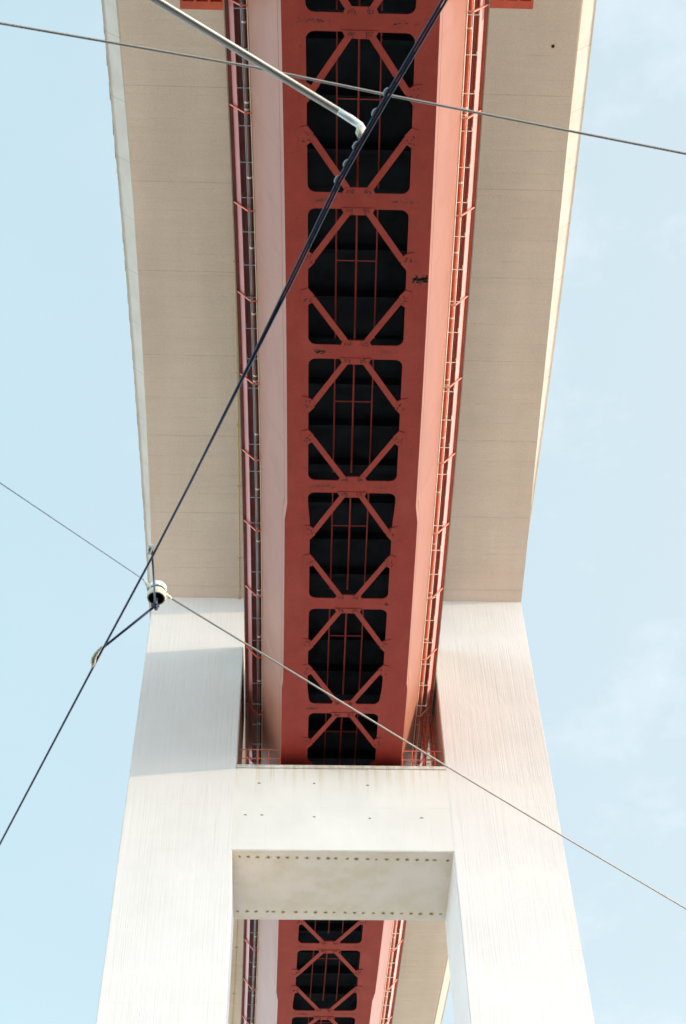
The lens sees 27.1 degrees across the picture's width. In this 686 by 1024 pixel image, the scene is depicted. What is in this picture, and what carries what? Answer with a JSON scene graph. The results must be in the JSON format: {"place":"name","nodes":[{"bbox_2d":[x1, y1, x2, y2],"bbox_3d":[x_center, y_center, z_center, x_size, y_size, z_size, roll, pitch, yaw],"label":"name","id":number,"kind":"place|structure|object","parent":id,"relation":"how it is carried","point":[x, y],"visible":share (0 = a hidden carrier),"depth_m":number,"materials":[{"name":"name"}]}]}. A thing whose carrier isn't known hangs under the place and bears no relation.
{"place":"outdoors","nodes":[
{"label":"outdoors","id":0,"kind":"place"},
{"bbox_2d":[0,0,685,1023],"label":"sky","id":1,"kind":"structure","parent":0,"point":[603,601],"materials":[{"name":"blue"}]},
{"label":"road","id":2,"kind":"structure","parent":0,"visible":0},
{"bbox_2d":[149,0,365,138],"bbox_3d":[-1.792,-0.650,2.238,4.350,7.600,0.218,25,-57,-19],"label":"bracket arm","id":3,"kind":"object","parent":2,"relation":"on","point":[263,65],"visible":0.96,"depth_m":4.71},
{"bbox_2d":[0,0,447,844],"bbox_3d":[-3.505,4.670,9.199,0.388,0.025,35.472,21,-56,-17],"label":"contact wire","id":4,"kind":"object","parent":3,"relation":"attached to","point":[388,92],"visible":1,"depth_m":5.04,"materials":[{"name":"black metal"}]},
{"bbox_2d":[0,482,685,908],"bbox_3d":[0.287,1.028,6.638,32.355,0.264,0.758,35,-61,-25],"label":"span wire","id":5,"kind":"object","parent":4,"relation":"attached to","point":[156,592],"visible":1,"depth_m":6.33,"materials":[{"name":"metal"}]},
{"bbox_2d":[0,22,685,154],"bbox_3d":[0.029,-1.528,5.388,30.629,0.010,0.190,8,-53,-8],"label":"span cable","id":6,"kind":"object","parent":4,"relation":"attached to","point":[331,83],"visible":0.88,"depth_m":5.33,"materials":[{"name":"metal"}]},
{"label":"ground","id":7,"kind":"structure","parent":0,"visible":0},
{"bbox_2d":[96,597,594,1023],"bbox_3d":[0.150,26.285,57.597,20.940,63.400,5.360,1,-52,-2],"label":"bridge pier","id":8,"kind":"structure","parent":7,"relation":"on","point":[218,837],"depth_m":68.20,"materials":[{"name":"white concrete"}]},
{"bbox_2d":[238,749,280,764],"bbox_3d":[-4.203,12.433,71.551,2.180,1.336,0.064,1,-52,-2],"label":"guard rail","id":9,"kind":"object","parent":8,"relation":"on","point":[257,758],"visible":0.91,"depth_m":71.63,"materials":[{"name":"red metal"}]},
{"bbox_2d":[101,0,596,1023],"bbox_3d":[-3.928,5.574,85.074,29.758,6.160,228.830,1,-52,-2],"label":"road viaduct","id":10,"kind":"object","parent":8,"relation":"on","point":[171,144],"visible":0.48,"depth_m":72.31,"materials":[{"name":"concrete"}]},
{"bbox_2d":[401,751,442,765],"bbox_3d":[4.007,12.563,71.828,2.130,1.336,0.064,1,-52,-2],"label":"guard rail","id":11,"kind":"object","parent":8,"relation":"on","point":[412,760],"visible":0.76,"depth_m":71.86,"materials":[{"name":"red metal"}]},
{"bbox_2d":[420,714,436,765],"bbox_3d":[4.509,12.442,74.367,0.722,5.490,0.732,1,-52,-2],"label":"caged ladder","id":12,"kind":"object","parent":8,"relation":"attached to","point":[424,738],"visible":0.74,"depth_m":75.11,"materials":[{"name":"red metal"}]},
{"bbox_3d":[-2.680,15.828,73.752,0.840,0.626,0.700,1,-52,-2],"label":"bearing","id":13,"kind":"object","parent":8,"relation":"on","visible":0},
{"bbox_2d":[180,0,533,1023],"bbox_3d":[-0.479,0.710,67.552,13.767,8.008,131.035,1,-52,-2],"label":"rail girder","id":14,"kind":"object","parent":13,"relation":"on","point":[352,356],"visible":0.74,"depth_m":61.28,"materials":[{"name":"red metal"}]},
{"bbox_2d":[234,0,261,1023],"bbox_3d":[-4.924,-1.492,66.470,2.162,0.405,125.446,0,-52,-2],"label":"service pipe","id":15,"kind":"object","parent":14,"relation":"attached to","point":[249,197],"visible":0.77,"depth_m":63.55,"materials":[{"name":"red metal"}]},
{"bbox_2d":[381,0,479,1023],"bbox_3d":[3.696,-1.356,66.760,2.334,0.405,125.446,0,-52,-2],"label":"service pipe","id":16,"kind":"object","parent":14,"relation":"attached to","point":[464,131],"visible":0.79,"depth_m":63.26,"materials":[{"name":"red metal"}]}
]}

